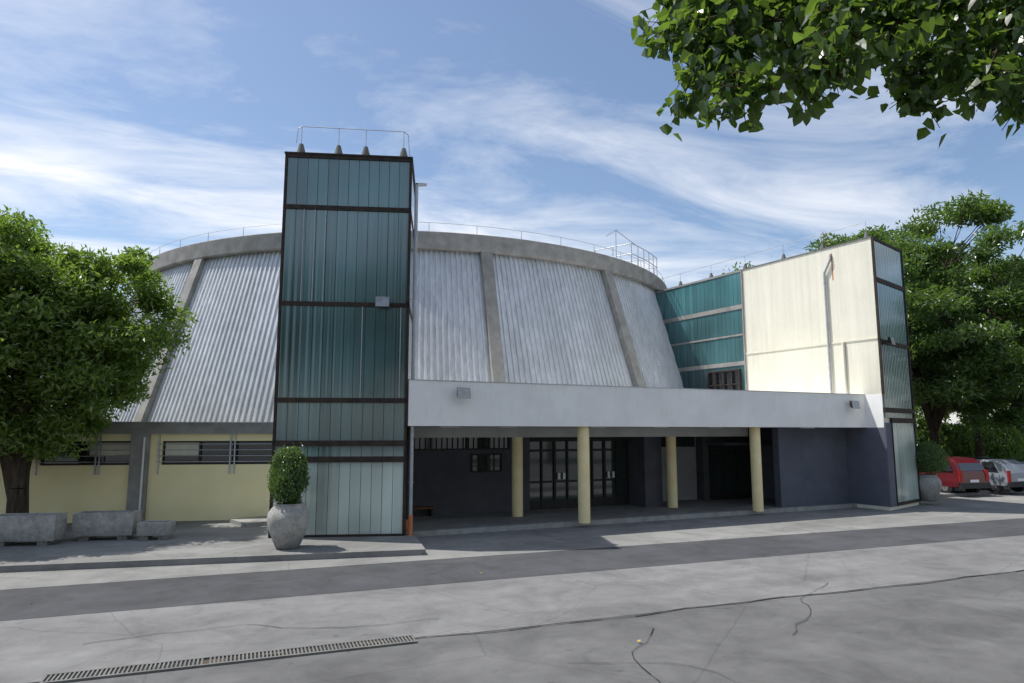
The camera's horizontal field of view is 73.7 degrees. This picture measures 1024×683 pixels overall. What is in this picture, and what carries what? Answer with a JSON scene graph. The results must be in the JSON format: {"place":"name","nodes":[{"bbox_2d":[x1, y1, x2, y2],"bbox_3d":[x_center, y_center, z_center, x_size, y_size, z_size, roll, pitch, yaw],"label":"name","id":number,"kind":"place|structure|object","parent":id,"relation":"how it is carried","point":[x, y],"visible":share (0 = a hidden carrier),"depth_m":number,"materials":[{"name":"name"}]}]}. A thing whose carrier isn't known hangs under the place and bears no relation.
{"place":"outdoors","nodes":[
{"label":"outdoors","id":0,"kind":"place"},
{"bbox_2d":[267,442,310,503],"bbox_3d":[-5.611,3.361,17.101,0.998,1.667,1.404,3,-8,-25],"label":"potted shrub","id":1,"kind":"object","parent":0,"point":[288,469],"visible":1,"depth_m":16.78,"materials":[{"name":"green plant"}]},
{"bbox_2d":[146,222,664,282],"bbox_3d":[-4.714,-4.013,41.989,32.474,1.718,24.362,3,-8,-25],"label":"roof railing","id":2,"kind":"object","parent":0,"point":[638,260],"visible":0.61,"depth_m":35.38,"materials":[{"name":"grey metal"}]},
{"bbox_2d":[0,461,1023,589],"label":"pavement","id":3,"kind":"structure","parent":0,"point":[975,508],"depth_m":19.95,"materials":[{"name":"grey concrete"}]},
{"bbox_2d":[128,231,666,421],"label":"drum ribs","id":4,"kind":"object","parent":3,"relation":"on","point":[486,247],"visible":0.23,"depth_m":30.58,"materials":[{"name":"grey concrete"}]},
{"bbox_2d":[103,249,682,421],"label":"drum cladding","id":5,"kind":"structure","parent":4,"relation":"attached to","point":[557,323],"depth_m":29.35,"materials":[{"name":"silver metal"}]},
{"bbox_2d":[413,503,856,536],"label":"platform kerb","id":6,"kind":"structure","parent":3,"relation":"on","point":[422,533],"depth_m":22.42,"materials":[{"name":"grey concrete"}]},
{"bbox_2d":[656,236,918,510],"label":"block","id":7,"kind":"structure","parent":3,"relation":"on","point":[784,303],"depth_m":29.35,"materials":[{"name":"concrete"}]},
{"bbox_2d":[655,222,889,506],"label":"building wing","id":8,"kind":"structure","parent":7,"relation":"attached to","point":[704,321],"depth_m":33.36,"materials":[{"name":"glass"}]},
{"bbox_2d":[871,237,920,506],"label":"front glazing","id":9,"kind":"structure","parent":7,"relation":"attached to","point":[896,377],"depth_m":27.56,"materials":[{"name":"glass"}]},
{"bbox_2d":[917,401,1009,422],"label":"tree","id":10,"kind":"object","parent":3,"relation":"on","point":[947,416],"depth_m":65.63,"materials":[{"name":"green plant"}]},
{"bbox_2d":[0,0,1023,424],"label":"sky","id":11,"kind":"structure","parent":0,"point":[154,124],"materials":[{"name":"blue"}]},
{"bbox_2d":[6,518,1023,682],"bbox_3d":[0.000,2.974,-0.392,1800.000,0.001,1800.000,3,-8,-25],"label":"ground","id":12,"kind":"structure","parent":0,"point":[965,630],"depth_m":9.47,"materials":[{"name":"concrete"}]},
{"bbox_2d":[40,635,417,682],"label":"drain grate","id":13,"kind":"object","parent":12,"relation":"on","point":[124,670],"visible":1,"depth_m":8.96,"materials":[{"name":"metal"}]},
{"bbox_2d":[0,535,1023,682],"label":"road strip","id":14,"kind":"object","parent":12,"relation":"on","point":[35,650],"depth_m":11.78,"materials":[{"name":"concrete"}]},
{"bbox_2d":[0,518,1023,620],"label":"road","id":15,"kind":"structure","parent":12,"relation":"on","point":[26,603],"depth_m":14.70,"materials":[{"name":"grey asphalt"}]},
{"bbox_2d":[0,486,1023,572],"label":"sidewalk","id":16,"kind":"structure","parent":12,"relation":"on","point":[206,542],"depth_m":17.50,"materials":[{"name":"grey concrete"}]},
{"bbox_2d":[0,510,175,545],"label":"concrete planters","id":17,"kind":"object","parent":16,"relation":"on","point":[42,529],"visible":1,"depth_m":17.92,"materials":[{"name":"concrete"}]},
{"bbox_2d":[0,204,198,512],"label":"tree","id":18,"kind":"object","parent":16,"relation":"on","point":[67,359],"depth_m":19.29,"materials":[{"name":"green plant"}]},
{"bbox_2d":[0,422,272,522],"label":"yellow annex","id":19,"kind":"object","parent":16,"relation":"on","point":[192,471],"visible":0.63,"depth_m":22.00,"materials":[{"name":"yellow paint"}]},
{"bbox_2d":[229,516,266,526],"bbox_3d":[-7.835,5.639,21.455,1.571,0.120,1.400,7,-10,-41],"label":"annex step","id":20,"kind":"object","parent":16,"relation":"on","point":[253,521],"visible":0.57,"depth_m":20.94,"materials":[{"name":"grey concrete"}]},
{"bbox_2d":[267,487,309,549],"bbox_3d":[-5.537,4.306,16.933,1.030,1.582,1.030,3,-8,-25],"label":"urn planter","id":21,"kind":"object","parent":16,"relation":"on","point":[287,524],"visible":0.85,"depth_m":16.55,"materials":[{"name":"grey stone"}]},
{"bbox_2d":[268,126,414,537],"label":"stair tower","id":22,"kind":"structure","parent":16,"relation":"on","point":[343,352],"depth_m":19.34,"materials":[{"name":"glass"}]},
{"bbox_2d":[408,183,426,534],"bbox_3d":[-2.731,0.266,19.832,0.138,10.349,0.646,-3,-8,22],"label":"drainpipe","id":23,"kind":"object","parent":16,"relation":"on","point":[410,515],"depth_m":19.61,"materials":[{"name":"metal"}]},
{"bbox_2d":[412,506,435,515],"bbox_3d":[-3.205,5.767,23.119,1.200,0.300,0.340,3,-8,-25],"label":"bench","id":24,"kind":"object","parent":16,"relation":"on","point":[430,510],"visible":0.55,"depth_m":23.17,"materials":[{"name":"brown wood"}]},
{"bbox_2d":[407,379,866,437],"bbox_3d":[4.070,2.947,27.228,19.500,1.665,8.812,3,-8,-25],"label":"entrance canopy","id":25,"kind":"object","parent":16,"relation":"on","point":[437,409],"visible":0.86,"depth_m":22.55,"materials":[{"name":"white paint"}]},
{"bbox_2d":[405,426,409,531],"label":"canopy downpipes","id":26,"kind":"object","parent":25,"relation":"attached to","point":[407,479],"visible":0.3,"depth_m":19.67,"materials":[{"name":"metal"}]},
{"bbox_2d":[457,388,860,408],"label":"canopy floodlights","id":27,"kind":"object","parent":25,"relation":"attached to","point":[463,393],"visible":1,"depth_m":19.70,"materials":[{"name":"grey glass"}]},
{"bbox_2d":[512,427,763,523],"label":"canopy columns","id":28,"kind":"structure","parent":16,"relation":"on","point":[584,475],"depth_m":23.25,"materials":[{"name":"paint"}]},
{"bbox_2d":[721,261,754,274],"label":"tree","id":29,"kind":"object","parent":16,"relation":"on","point":[749,265],"depth_m":63.42,"materials":[{"name":"green plant"}]},
{"bbox_2d":[803,189,1023,448],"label":"tree","id":30,"kind":"object","parent":16,"relation":"on","point":[932,345],"depth_m":36.39,"materials":[{"name":"green plant"}]},
{"bbox_2d":[919,468,941,501],"bbox_3d":[17.207,5.801,28.288,1.030,1.583,1.030,3,-8,-25],"label":"urn planter","id":31,"kind":"object","parent":16,"relation":"on","point":[930,486],"visible":0.78,"depth_m":27.90,"materials":[{"name":"grey stone"}]},
{"bbox_2d":[915,439,951,475],"bbox_3d":[17.233,4.805,28.267,1.648,1.572,1.629,3,-8,-25],"label":"potted shrub","id":32,"kind":"object","parent":16,"relation":"on","point":[929,459],"visible":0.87,"depth_m":28.01,"materials":[{"name":"green plant"}]},
{"bbox_2d":[919,456,989,492],"bbox_3d":[20.678,6.498,33.579,2.120,1.720,4.490,2,-8,-17],"label":"red car","id":33,"kind":"object","parent":16,"relation":"on","point":[969,474],"visible":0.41,"depth_m":31.64,"materials":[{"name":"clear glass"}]},
{"bbox_2d":[914,258,1023,456],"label":"tree","id":34,"kind":"object","parent":16,"relation":"on","point":[975,288],"depth_m":52.34,"materials":[{"name":"green plant"}]},
{"bbox_2d":[967,456,996,458],"bbox_3d":[24.807,7.132,37.774,2.107,1.560,4.497,3,-8,-25],"label":"dark sedan","id":35,"kind":"object","parent":16,"relation":"on","point":[978,457],"depth_m":36.43,"materials":[{"name":"black metal"}]},
{"bbox_2d":[961,255,1023,412],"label":"tree","id":36,"kind":"object","parent":16,"relation":"on","point":[1013,404],"depth_m":41.72,"materials":[{"name":"green plant"}]},
{"bbox_2d":[976,459,1023,492],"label":"silver hatchback car","id":37,"kind":"object","parent":16,"relation":"on","point":[1002,473],"visible":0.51,"depth_m":32.52,"materials":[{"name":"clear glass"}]},
{"bbox_2d":[34,570,1021,682],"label":"road cracks","id":38,"kind":"object","parent":12,"relation":"on","point":[600,619],"visible":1,"depth_m":10.58,"materials":[{"name":"black asphalt"}]},
{"bbox_2d":[914,407,1023,461],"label":"hedge","id":39,"kind":"object","parent":12,"relation":"on","point":[1006,443],"depth_m":58.97,"materials":[{"name":"green plant"}]},
{"bbox_2d":[412,427,849,515],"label":"entrance walls","id":40,"kind":"structure","parent":0,"point":[804,466],"depth_m":26.27,"materials":[{"name":"grey paint"}]},
{"bbox_2d":[414,437,751,509],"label":"windows and doors","id":41,"kind":"structure","parent":40,"relation":"in","point":[553,472],"depth_m":26.13,"materials":[{"name":"black glass"}]},
{"bbox_2d":[631,0,1023,146],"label":"tree","id":42,"kind":"object","parent":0,"point":[776,44],"depth_m":3.58,"materials":[{"name":"green plant"}]}
]}

